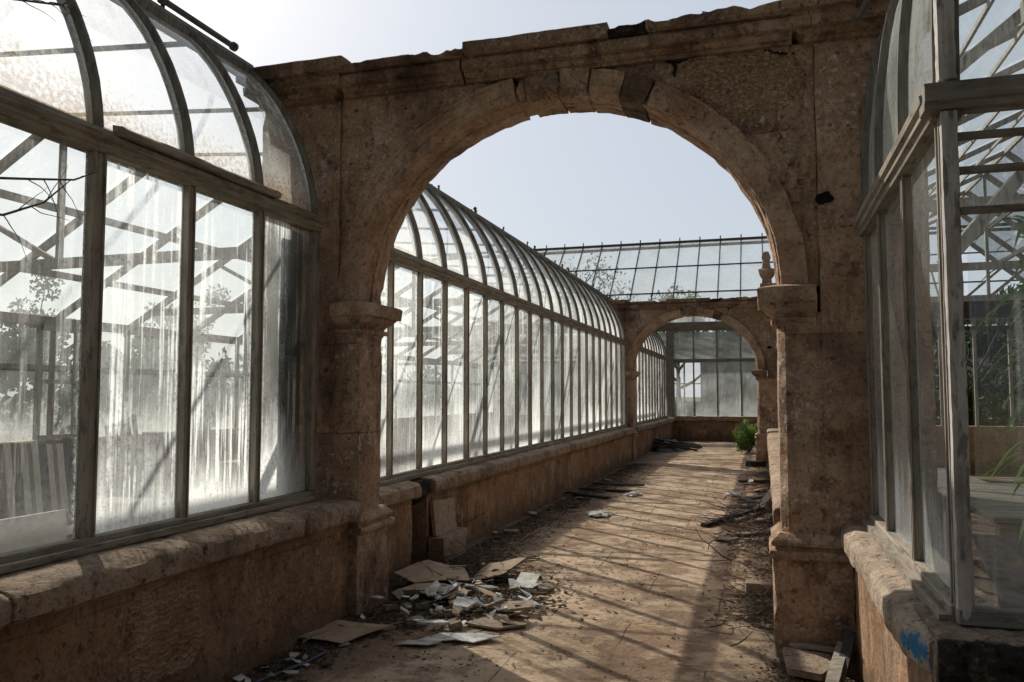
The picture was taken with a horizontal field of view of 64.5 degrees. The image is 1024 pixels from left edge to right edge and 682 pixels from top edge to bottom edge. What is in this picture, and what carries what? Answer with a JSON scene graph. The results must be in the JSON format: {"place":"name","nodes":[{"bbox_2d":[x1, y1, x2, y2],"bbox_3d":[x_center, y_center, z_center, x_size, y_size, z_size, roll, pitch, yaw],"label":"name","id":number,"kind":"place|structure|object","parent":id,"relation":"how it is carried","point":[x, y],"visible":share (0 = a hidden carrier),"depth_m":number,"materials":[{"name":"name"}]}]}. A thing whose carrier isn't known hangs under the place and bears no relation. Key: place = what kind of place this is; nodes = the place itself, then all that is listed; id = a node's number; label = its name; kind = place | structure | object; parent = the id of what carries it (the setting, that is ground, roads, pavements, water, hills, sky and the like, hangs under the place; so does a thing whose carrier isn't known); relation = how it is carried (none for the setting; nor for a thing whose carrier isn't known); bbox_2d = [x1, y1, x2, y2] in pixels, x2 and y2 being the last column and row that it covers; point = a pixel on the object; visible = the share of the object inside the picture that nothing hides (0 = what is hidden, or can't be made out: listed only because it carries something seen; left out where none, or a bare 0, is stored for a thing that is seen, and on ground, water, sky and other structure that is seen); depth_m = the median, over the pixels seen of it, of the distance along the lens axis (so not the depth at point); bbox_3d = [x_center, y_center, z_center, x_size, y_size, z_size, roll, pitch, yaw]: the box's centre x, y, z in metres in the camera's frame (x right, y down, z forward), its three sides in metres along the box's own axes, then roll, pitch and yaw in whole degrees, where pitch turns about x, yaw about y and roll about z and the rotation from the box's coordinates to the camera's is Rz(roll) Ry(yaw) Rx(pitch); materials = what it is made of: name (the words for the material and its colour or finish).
{"place":"outdoors","nodes":[
{"label":"outdoors","id":0,"kind":"place"},
{"bbox_2d":[0,397,700,440],"bbox_3d":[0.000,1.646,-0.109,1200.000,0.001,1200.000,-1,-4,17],"label":"ground","id":1,"kind":"structure","parent":0,"point":[2,432],"depth_m":64.90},
{"bbox_2d":[0,270,74,388],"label":"tree","id":2,"kind":"object","parent":1,"relation":"on","point":[18,354],"visible":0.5,"depth_m":14.01,"materials":[{"name":"green plant"}]},
{"bbox_2d":[131,284,241,427],"bbox_3d":[-7.827,0.765,19.145,2.774,4.230,3.134,0,-4,-1],"label":"tree","id":3,"kind":"object","parent":1,"relation":"on","point":[198,347],"visible":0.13,"depth_m":18.86,"materials":[{"name":"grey plant"}]},
{"bbox_2d":[209,360,242,389],"bbox_3d":[-6.197,1.534,22.255,3.041,3.106,3.679,-1,-4,17],"label":"tree","id":4,"kind":"object","parent":1,"relation":"on","point":[232,381],"visible":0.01,"depth_m":21.22,"materials":[{"name":"grey plant"}]},
{"bbox_2d":[519,253,640,335],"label":"tree","id":5,"kind":"object","parent":1,"relation":"on","point":[603,282],"visible":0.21,"depth_m":40.14,"materials":[{"name":"grey plant"}]},
{"bbox_2d":[236,0,940,662],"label":"stone arch","id":6,"kind":"structure","parent":1,"relation":"on","point":[764,104],"depth_m":5.32,"materials":[{"name":"stone"}]},
{"bbox_2d":[598,283,777,463],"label":"stone arch","id":7,"kind":"structure","parent":1,"relation":"on","point":[744,317],"depth_m":19.34,"materials":[{"name":"stone"}]},
{"bbox_2d":[758,252,774,282],"bbox_3d":[6.059,-1.588,19.289,0.383,1.075,0.382,-1,-4,17],"label":"pinnacle","id":8,"kind":"object","parent":7,"relation":"on","point":[766,271],"visible":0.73,"depth_m":19.19,"materials":[{"name":"stone"}]},
{"bbox_2d":[648,285,735,402],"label":"tree","id":9,"kind":"object","parent":1,"relation":"on","point":[678,368],"visible":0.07,"depth_m":42.20,"materials":[{"name":"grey plant"}]},
{"bbox_2d":[767,0,1023,681],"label":"glasshouse","id":10,"kind":"structure","parent":1,"relation":"on","point":[925,612],"depth_m":3.50,"materials":[{"name":"glass"}]},
{"bbox_2d":[972,534,1023,608],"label":"metal sheet","id":11,"kind":"object","parent":10,"relation":"attached to","point":[1002,557],"visible":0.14,"depth_m":3.30,"materials":[{"name":"grey metal"}]},
{"bbox_2d":[0,0,1023,396],"label":"sky","id":12,"kind":"structure","parent":0,"point":[589,178],"materials":[{"name":"white"}]},
{"bbox_2d":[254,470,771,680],"bbox_3d":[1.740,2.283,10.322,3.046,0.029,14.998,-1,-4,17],"label":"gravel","id":13,"kind":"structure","parent":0,"point":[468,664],"depth_m":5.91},
{"bbox_2d":[66,438,1023,604],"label":"soil","id":14,"kind":"structure","parent":0,"point":[984,584],"depth_m":10.86,"materials":[{"name":"soil"}]},
{"bbox_2d":[2,444,15,517],"bbox_3d":[-6.409,1.803,10.336,0.177,0.976,0.103,-1,-4,17],"label":"plank","id":15,"kind":"object","parent":14,"relation":"on","point":[9,484],"visible":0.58,"depth_m":10.33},
{"bbox_2d":[10,444,24,516],"bbox_3d":[-6.372,1.814,10.450,0.176,0.968,0.126,-1,-4,17],"label":"plank","id":16,"kind":"object","parent":14,"relation":"on","point":[17,480],"visible":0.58,"depth_m":10.44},
{"bbox_2d":[19,442,32,514],"bbox_3d":[-6.337,1.817,10.567,0.177,0.978,0.105,-1,-4,17],"label":"plank","id":17,"kind":"object","parent":14,"relation":"on","point":[26,478],"visible":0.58,"depth_m":10.56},
{"bbox_2d":[27,445,35,513],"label":"plank","id":18,"kind":"object","parent":14,"relation":"on","point":[31,479],"visible":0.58,"depth_m":10.64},
{"bbox_2d":[0,509,66,552],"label":"white board","id":19,"kind":"object","parent":14,"relation":"on","point":[19,532],"visible":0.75,"depth_m":4.26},
{"bbox_2d":[30,441,43,513],"bbox_3d":[-6.288,1.826,10.727,0.178,0.981,0.106,-1,-4,17],"label":"plank","id":20,"kind":"object","parent":14,"relation":"on","point":[37,477],"visible":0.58,"depth_m":10.72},
{"bbox_2d":[38,444,50,511],"bbox_3d":[-6.250,1.854,10.838,0.171,0.939,0.120,-1,-4,17],"label":"plank","id":21,"kind":"object","parent":14,"relation":"on","point":[44,475],"visible":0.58,"depth_m":10.83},
{"bbox_2d":[46,444,57,510],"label":"plank","id":22,"kind":"object","parent":14,"relation":"on","point":[51,474],"visible":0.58,"depth_m":10.94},
{"bbox_2d":[51,439,60,509],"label":"plank","id":23,"kind":"object","parent":14,"relation":"on","point":[53,443],"visible":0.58,"depth_m":11.02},
{"bbox_2d":[56,443,68,511],"bbox_3d":[-6.166,1.874,11.105,0.170,0.934,0.115,-1,-4,17],"label":"plank","id":24,"kind":"object","parent":14,"relation":"on","point":[62,476],"visible":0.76,"depth_m":11.10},
{"bbox_2d":[62,437,74,511],"bbox_3d":[-6.134,1.846,11.231,0.182,1.008,0.129,-1,-4,17],"label":"plank","id":25,"kind":"object","parent":14,"relation":"on","point":[68,462],"visible":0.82,"depth_m":11.22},
{"bbox_2d":[103,414,141,522],"bbox_3d":[-4.434,1.538,9.352,0.270,1.374,0.500,-1,-4,17],"label":"slatted rack","id":26,"kind":"object","parent":14,"relation":"on","point":[130,445],"visible":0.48,"depth_m":9.37,"materials":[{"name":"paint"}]},
{"bbox_2d":[96,497,155,527],"bbox_3d":[-3.221,1.669,6.575,0.450,0.740,0.408,-1,-4,17],"label":"potting bench","id":27,"kind":"object","parent":14,"relation":"on","point":[117,501],"visible":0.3,"depth_m":6.55,"materials":[{"name":"grey wood"}]},
{"bbox_2d":[60,335,198,432],"bbox_3d":[-7.539,1.180,16.146,2.552,3.001,2.770,3,-5,-38],"label":"tree","id":28,"kind":"object","parent":14,"relation":"on","point":[150,380],"visible":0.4,"depth_m":15.62,"materials":[{"name":"green plant"}]},
{"bbox_2d":[130,431,174,523],"bbox_3d":[-3.356,1.487,7.678,0.360,1.250,0.360,-1,-4,17],"label":"drum","id":29,"kind":"object","parent":14,"relation":"on","point":[153,447],"visible":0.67,"depth_m":7.58,"materials":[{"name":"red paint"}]},
{"bbox_2d":[219,459,246,490],"bbox_3d":[-2.966,1.977,11.280,0.900,0.750,2.388,-1,-4,17],"label":"potting bench","id":30,"kind":"object","parent":14,"relation":"on","point":[234,467],"visible":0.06,"depth_m":10.25,"materials":[{"name":"grey wood"}]},
{"bbox_2d":[0,311,480,441],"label":"hedge","id":31,"kind":"object","parent":14,"relation":"on","point":[23,421],"visible":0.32,"depth_m":15.86,"materials":[{"name":"green plant"}]},
{"bbox_2d":[240,296,250,487],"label":"column","id":32,"kind":"structure","parent":14,"relation":"on","point":[245,377],"depth_m":10.31,"materials":[{"name":"metal"}]},
{"bbox_2d":[0,0,674,681],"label":"glasshouse","id":33,"kind":"structure","parent":14,"relation":"on","point":[210,582],"depth_m":5.46,"materials":[{"name":"glass"}]},
{"bbox_2d":[0,164,102,223],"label":"twig","id":34,"kind":"object","parent":33,"relation":"attached to","point":[30,179],"visible":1,"depth_m":3.65,"materials":[{"name":"wood"}]},
{"bbox_2d":[0,165,70,260],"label":"twig","id":35,"kind":"object","parent":34,"relation":"attached to","point":[24,208],"visible":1,"depth_m":3.56,"materials":[{"name":"wood"}]},
{"bbox_2d":[15,0,92,42],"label":"twig","id":36,"kind":"object","parent":33,"relation":"attached to","point":[47,3],"visible":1,"depth_m":3.62,"materials":[{"name":"wood"}]},
{"bbox_2d":[274,226,287,413],"bbox_3d":[-1.604,-0.146,5.657,0.067,1.320,0.129,-1,-4,17],"label":"creeper","id":37,"kind":"object","parent":33,"relation":"hanging from","point":[279,392],"visible":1,"depth_m":5.64,"materials":[{"name":"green plant"}]},
{"bbox_2d":[448,300,573,361],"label":"tree","id":38,"kind":"object","parent":14,"relation":"on","point":[457,338],"visible":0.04,"depth_m":40.43,"materials":[{"name":"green plant"}]},
{"bbox_2d":[394,227,1023,441],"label":"end glasshouse","id":39,"kind":"structure","parent":14,"relation":"on","point":[723,407],"depth_m":34.33,"materials":[{"name":"glass"}]},
{"bbox_2d":[674,362,701,402],"bbox_3d":[7.782,1.854,36.595,1.570,1.850,0.070,-1,-4,17],"label":"rear window frame","id":40,"kind":"structure","parent":39,"relation":"in","point":[684,383],"depth_m":36.54,"materials":[{"name":"paint"}]},
{"bbox_2d":[937,468,987,546],"bbox_3d":[3.917,1.690,7.485,0.800,0.820,2.588,-1,-4,17],"label":"potting bench","id":41,"kind":"object","parent":14,"relation":"on","point":[941,474],"visible":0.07,"depth_m":7.67,"materials":[{"name":"grey wood"}]},
{"bbox_2d":[931,282,1023,425],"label":"tree","id":42,"kind":"object","parent":14,"relation":"on","point":[982,337],"visible":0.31,"depth_m":20.77,"materials":[{"name":"green plant"}]},
{"bbox_2d":[932,319,1023,425],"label":"hedge","id":43,"kind":"object","parent":14,"relation":"on","point":[1002,413],"visible":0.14,"depth_m":19.41,"materials":[{"name":"green plant"}]},
{"bbox_2d":[937,482,1023,606],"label":"potting bench","id":44,"kind":"object","parent":14,"relation":"on","point":[1000,506],"visible":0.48,"depth_m":4.72,"materials":[{"name":"grey wood"}]},
{"bbox_2d":[970,215,1023,544],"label":"potted plant","id":45,"kind":"object","parent":14,"relation":"on","point":[1020,406],"visible":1,"depth_m":3.62,"materials":[{"name":"green plant"}]},
{"bbox_2d":[985,308,1023,480],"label":"potted plant","id":46,"kind":"object","parent":14,"relation":"on","point":[1017,365],"visible":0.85,"depth_m":5.55,"materials":[{"name":"green plant"}]},
{"bbox_2d":[230,441,861,681],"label":"path","id":47,"kind":"structure","parent":0,"point":[704,656],"depth_m":6.16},
{"bbox_2d":[253,650,326,681],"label":"hose","id":48,"kind":"object","parent":47,"relation":"on","point":[321,654],"visible":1,"depth_m":4.72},
{"bbox_2d":[234,610,396,681],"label":"leaf litter","id":49,"kind":"object","parent":47,"relation":"on","point":[279,659],"visible":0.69,"depth_m":4.92,"materials":[{"name":"brown plant"}]},
{"bbox_2d":[232,673,245,681],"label":"tile shard","id":50,"kind":"object","parent":49,"relation":"on","point":[240,677],"visible":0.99,"depth_m":4.53,"materials":[{"name":"grey tile"}]},
{"bbox_2d":[310,619,392,643],"bbox_3d":[-1.131,1.930,5.395,0.540,0.022,0.460,-1,-4,17],"label":"cardboard","id":51,"kind":"object","parent":47,"relation":"on","point":[337,633],"visible":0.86,"depth_m":5.38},
{"bbox_2d":[298,629,328,638],"bbox_3d":[-1.381,1.919,5.303,0.192,0.035,0.357,-2,-4,32],"label":"tile shard","id":52,"kind":"object","parent":51,"relation":"on","point":[314,632],"visible":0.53,"depth_m":5.30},
{"bbox_2d":[382,604,398,611],"bbox_3d":[-0.903,1.982,6.020,0.107,0.063,0.092,2,-4,-25],"label":"rubble lump","id":53,"kind":"object","parent":47,"relation":"on","point":[391,607],"visible":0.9,"depth_m":5.99,"materials":[{"name":"stone"}]},
{"bbox_2d":[404,615,423,626],"bbox_3d":[-0.681,1.947,5.624,0.127,0.070,0.108,2,-4,-23],"label":"rubble lump","id":54,"kind":"object","parent":47,"relation":"on","point":[408,619],"visible":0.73,"depth_m":5.59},
{"bbox_2d":[394,640,441,644],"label":"shard","id":55,"kind":"object","parent":47,"relation":"on","point":[410,642],"visible":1,"depth_m":5.16,"materials":[{"name":"grey glass"}]},
{"bbox_2d":[412,602,429,610],"bbox_3d":[-0.678,1.981,6.064,0.125,0.067,0.094,2,-4,-29],"label":"rubble lump","id":56,"kind":"object","parent":47,"relation":"on","point":[424,604],"visible":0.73,"depth_m":6.03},
{"bbox_2d":[330,579,528,630],"bbox_3d":[-0.657,1.907,6.081,1.533,0.198,1.680,-1,-4,17],"label":"brushwood","id":57,"kind":"object","parent":47,"relation":"on","point":[413,623],"visible":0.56,"depth_m":5.87,"materials":[{"name":"brown plant"}]},
{"bbox_2d":[392,588,403,599],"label":"shard","id":58,"kind":"object","parent":57,"relation":"on","point":[398,593],"visible":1,"depth_m":6.12,"materials":[{"name":"stone"}]},
{"bbox_2d":[424,580,439,595],"bbox_3d":[-0.612,1.888,6.200,0.121,0.085,0.194,-1,-4,17],"label":"shard","id":59,"kind":"object","parent":57,"relation":"on","point":[433,587],"visible":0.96,"depth_m":6.19,"materials":[{"name":"grey glass"}]},
{"bbox_2d":[417,620,449,624],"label":"shard","id":60,"kind":"object","parent":57,"relation":"on","point":[437,622],"visible":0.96,"depth_m":5.49,"materials":[{"name":"white glass"}]},
{"bbox_2d":[453,596,476,609],"bbox_3d":[-0.349,1.886,5.834,0.166,0.058,0.106,-2,-4,26],"label":"shard","id":61,"kind":"object","parent":57,"relation":"on","point":[462,602],"visible":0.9,"depth_m":5.83,"materials":[{"name":"white glass"}]},
{"bbox_2d":[474,586,496,596],"bbox_3d":[-0.172,1.879,6.067,0.173,0.084,0.173,2,-4,-32],"label":"shard","id":62,"kind":"object","parent":57,"relation":"on","point":[486,592],"visible":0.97,"depth_m":6.04,"materials":[{"name":"cardboard"}]},
{"bbox_2d":[476,585,498,588],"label":"shard","id":63,"kind":"object","parent":57,"relation":"on","point":[488,586],"visible":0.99,"depth_m":6.27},
{"bbox_2d":[437,609,453,616],"bbox_3d":[-0.481,1.965,5.863,0.118,0.064,0.094,0,-4,2],"label":"rubble lump","id":64,"kind":"object","parent":47,"relation":"on","point":[448,611],"visible":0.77,"depth_m":5.82,"materials":[{"name":"stone"}]},
{"bbox_2d":[428,527,467,563],"bbox_3d":[-0.621,2.019,7.944,0.184,0.307,0.648,-1,-4,17],"label":"stone block","id":65,"kind":"object","parent":47,"relation":"on","point":[448,540],"depth_m":7.78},
{"bbox_2d":[430,497,456,535],"bbox_3d":[-0.672,1.722,7.975,0.089,0.371,0.560,-1,-4,17],"label":"facing slab","id":66,"kind":"object","parent":65,"relation":"on","point":[443,514],"depth_m":7.90,"materials":[{"name":"stone"}]},
{"bbox_2d":[447,617,462,629],"bbox_3d":[-0.389,1.935,5.544,0.105,0.073,0.128,0,-4,-5],"label":"rubble lump","id":67,"kind":"object","parent":47,"relation":"on","point":[455,623],"visible":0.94,"depth_m":5.49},
{"bbox_2d":[452,605,462,615],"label":"shard","id":68,"kind":"object","parent":67,"relation":"on","point":[457,610],"visible":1,"depth_m":5.62,"materials":[{"name":"stone"}]},
{"bbox_2d":[418,633,500,642],"bbox_3d":[-0.335,1.934,5.306,0.532,0.030,0.221,-1,-4,13],"label":"shard","id":69,"kind":"object","parent":47,"relation":"on","point":[471,637],"visible":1,"depth_m":5.27,"materials":[{"name":"white glass"}]},
{"bbox_2d":[296,561,643,665],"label":"leaf litter","id":70,"kind":"object","parent":47,"relation":"on","point":[502,584],"visible":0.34,"depth_m":6.25,"materials":[{"name":"brown plant"}]},
{"bbox_2d":[508,578,521,588],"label":"shard","id":71,"kind":"object","parent":70,"relation":"on","point":[514,582],"visible":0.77,"depth_m":6.57,"materials":[{"name":"white glass"}]},
{"bbox_2d":[516,572,539,587],"bbox_3d":[0.117,1.952,6.622,0.182,0.085,0.162,-2,-4,24],"label":"paper","id":72,"kind":"object","parent":71,"relation":"on","point":[525,579],"visible":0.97,"depth_m":6.63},
{"bbox_2d":[388,530,559,608],"bbox_3d":[-0.313,1.960,7.464,1.548,0.275,2.658,-1,-4,17],"label":"brushwood","id":73,"kind":"object","parent":47,"relation":"on","point":[473,565],"visible":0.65,"depth_m":7.46,"materials":[{"name":"brown plant"}]},
{"bbox_2d":[394,583,455,594],"bbox_3d":[-0.680,1.954,6.378,0.452,0.072,0.184,-1,-4,20],"label":"cardboard","id":74,"kind":"object","parent":73,"relation":"on","point":[416,587],"visible":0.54,"depth_m":6.35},
{"bbox_2d":[438,583,456,594],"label":"shard","id":75,"kind":"object","parent":74,"relation":"on","point":[446,588],"visible":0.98,"depth_m":6.26,"materials":[{"name":"grey glass"}]},
{"bbox_2d":[444,586,460,598],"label":"shard","id":76,"kind":"object","parent":75,"relation":"on","point":[458,589],"visible":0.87,"depth_m":6.21,"materials":[{"name":"stone"}]},
{"bbox_2d":[393,560,469,582],"bbox_3d":[-0.691,1.945,6.852,0.617,0.072,0.608,1,-4,-9],"label":"cardboard","id":77,"kind":"object","parent":73,"relation":"on","point":[418,572],"visible":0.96,"depth_m":6.79,"materials":[{"name":"cardboard"}]},
{"bbox_2d":[469,557,527,579],"bbox_3d":[-0.125,1.960,6.990,0.330,0.127,0.548,-2,-4,25],"label":"cardboard","id":78,"kind":"object","parent":73,"relation":"on","point":[487,572],"visible":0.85,"depth_m":7.00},
{"bbox_2d":[464,596,487,607],"bbox_3d":[-0.269,1.955,6.077,0.175,0.082,0.205,1,-4,-13],"label":"shard","id":79,"kind":"object","parent":47,"relation":"on","point":[481,603],"visible":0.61,"depth_m":6.08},
{"bbox_2d":[465,613,526,629],"bbox_3d":[-0.095,1.949,5.628,0.420,0.021,0.320,-1,-4,17],"label":"tile shard","id":80,"kind":"object","parent":47,"relation":"on","point":[495,622],"visible":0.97,"depth_m":5.59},
{"bbox_2d":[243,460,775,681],"bbox_3d":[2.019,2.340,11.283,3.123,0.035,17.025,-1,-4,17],"label":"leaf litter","id":81,"kind":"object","parent":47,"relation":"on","point":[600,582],"visible":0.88,"depth_m":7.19,"materials":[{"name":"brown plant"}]},
{"bbox_2d":[486,600,534,611],"bbox_3d":[0.002,1.947,5.944,0.380,0.069,0.180,-1,-4,17],"label":"tile shard","id":82,"kind":"object","parent":47,"relation":"on","point":[522,606],"visible":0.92,"depth_m":5.92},
{"bbox_2d":[388,463,654,600],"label":"leaf litter","id":83,"kind":"object","parent":47,"relation":"on","point":[554,508],"visible":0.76,"depth_m":10.52,"materials":[{"name":"brown plant"}]},
{"bbox_2d":[541,583,554,592],"bbox_3d":[0.285,2.012,6.599,0.088,0.064,0.115,-3,-5,38],"label":"rubble lump","id":84,"kind":"object","parent":47,"relation":"on","point":[549,587],"visible":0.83,"depth_m":6.59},
{"bbox_2d":[564,491,610,498],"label":"plank","id":85,"kind":"object","parent":47,"relation":"on","point":[587,495],"visible":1,"depth_m":12.66,"materials":[{"name":"brown wood"}]},
{"bbox_2d":[587,510,610,517],"bbox_3d":[1.150,2.273,10.708,0.320,0.074,0.411,0,-4,2],"label":"paper","id":86,"kind":"object","parent":47,"relation":"on","point":[602,513],"visible":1,"depth_m":10.60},
{"bbox_2d":[578,487,632,491],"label":"plank","id":87,"kind":"object","parent":47,"relation":"on","point":[609,490],"visible":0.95,"depth_m":13.39,"materials":[{"name":"brown wood"}]},
{"bbox_2d":[592,482,644,485],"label":"plank","id":88,"kind":"object","parent":47,"relation":"on","point":[620,484],"visible":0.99,"depth_m":14.24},
{"bbox_2d":[626,492,643,496],"bbox_3d":[1.915,2.425,12.889,0.308,0.061,0.295,3,-5,-37],"label":"paper","id":89,"kind":"object","parent":47,"relation":"on","point":[630,494],"visible":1,"depth_m":12.80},
{"bbox_2d":[651,437,702,452],"bbox_3d":[4.799,3.050,24.117,1.758,0.331,3.400,-1,-4,17],"label":"timber heap","id":90,"kind":"object","parent":47,"relation":"on","point":[663,444],"visible":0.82,"depth_m":22.86,"materials":[{"name":"brown wood"}]},
{"bbox_2d":[710,536,738,540],"bbox_3d":[2.315,2.155,8.879,0.179,0.044,0.301,2,-4,-32],"label":"slate","id":91,"kind":"object","parent":47,"relation":"on","point":[725,538],"visible":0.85,"depth_m":8.81,"materials":[{"name":"stone"}]},
{"bbox_2d":[691,480,773,592],"bbox_3d":[2.827,2.106,9.910,1.568,0.313,7.148,-1,-4,17],"label":"brushwood","id":92,"kind":"object","parent":47,"relation":"on","point":[748,517],"visible":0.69,"depth_m":9.61,"materials":[{"name":"brown plant"}]},
{"bbox_2d":[691,466,773,628],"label":"leaf litter","id":93,"kind":"object","parent":47,"relation":"on","point":[764,572],"visible":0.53,"depth_m":7.74,"materials":[{"name":"brown plant"}]},
{"bbox_2d":[701,507,765,526],"bbox_3d":[2.862,2.246,10.408,0.090,0.087,1.581,-4,-5,43],"label":"plank","id":94,"kind":"object","parent":47,"relation":"on","point":[710,522],"visible":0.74,"depth_m":10.26,"materials":[{"name":"brown wood"}]},
{"bbox_2d":[700,573,774,646],"bbox_3d":[1.940,1.882,6.069,0.858,0.246,2.299,-2,-4,24],"label":"brushwood","id":95,"kind":"object","parent":47,"relation":"on","point":[751,607],"visible":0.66,"depth_m":5.88,"materials":[{"name":"brown plant"}]},
{"bbox_2d":[731,419,757,452],"bbox_3d":[6.535,2.629,22.338,1.107,0.931,1.045,3,-5,-37],"label":"bush","id":96,"kind":"object","parent":47,"relation":"on","point":[745,441],"visible":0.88,"depth_m":22.16,"materials":[{"name":"green plant"}]},
{"bbox_2d":[726,530,764,535],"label":"plank","id":97,"kind":"object","parent":47,"relation":"on","point":[746,533],"visible":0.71,"depth_m":9.20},
{"bbox_2d":[738,479,770,482],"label":"plank","id":98,"kind":"object","parent":47,"relation":"on","point":[754,480],"visible":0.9,"depth_m":14.57,"materials":[{"name":"brown wood"}]},
{"bbox_2d":[746,460,766,466],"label":"plank","id":99,"kind":"object","parent":47,"relation":"on","point":[758,463],"visible":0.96,"depth_m":18.07,"materials":[{"name":"brown wood"}]},
{"bbox_2d":[745,580,772,596],"bbox_3d":[1.987,1.985,6.508,0.230,0.106,0.149,-1,-4,17],"label":"brick","id":100,"kind":"object","parent":47,"relation":"on","point":[763,587],"visible":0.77,"depth_m":6.45,"materials":[{"name":"brick"}]},
{"bbox_2d":[753,489,770,513],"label":"plank","id":101,"kind":"object","parent":47,"relation":"on","point":[766,497],"visible":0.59,"depth_m":11.41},
{"bbox_2d":[737,657,861,681],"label":"leaf litter","id":102,"kind":"object","parent":47,"relation":"on","point":[775,665],"visible":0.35,"depth_m":4.64,"materials":[{"name":"brown plant"}]},
{"bbox_2d":[783,647,831,680],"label":"slab fragment","id":103,"kind":"object","parent":47,"relation":"on","point":[810,664],"visible":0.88,"depth_m":4.65,"materials":[{"name":"stone"}]},
{"bbox_2d":[789,643,834,652],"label":"plank","id":104,"kind":"object","parent":103,"relation":"on","point":[813,647],"visible":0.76,"depth_m":4.82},
{"bbox_2d":[825,641,844,681],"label":"plank","id":105,"kind":"object","parent":47,"relation":"on","point":[835,670],"visible":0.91,"depth_m":4.49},
{"bbox_2d":[839,629,855,681],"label":"plank","id":106,"kind":"object","parent":105,"relation":"on","point":[847,645],"visible":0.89,"depth_m":4.62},
{"bbox_3d":[3.420,2.369,12.086,0.153,0.023,0.238,-1,-4,17],"label":"slate","id":107,"kind":"object","parent":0,"visible":0},
{"bbox_2d":[740,494,764,499],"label":"plank","id":108,"kind":"object","parent":107,"relation":"on","point":[754,497],"visible":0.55,"depth_m":12.04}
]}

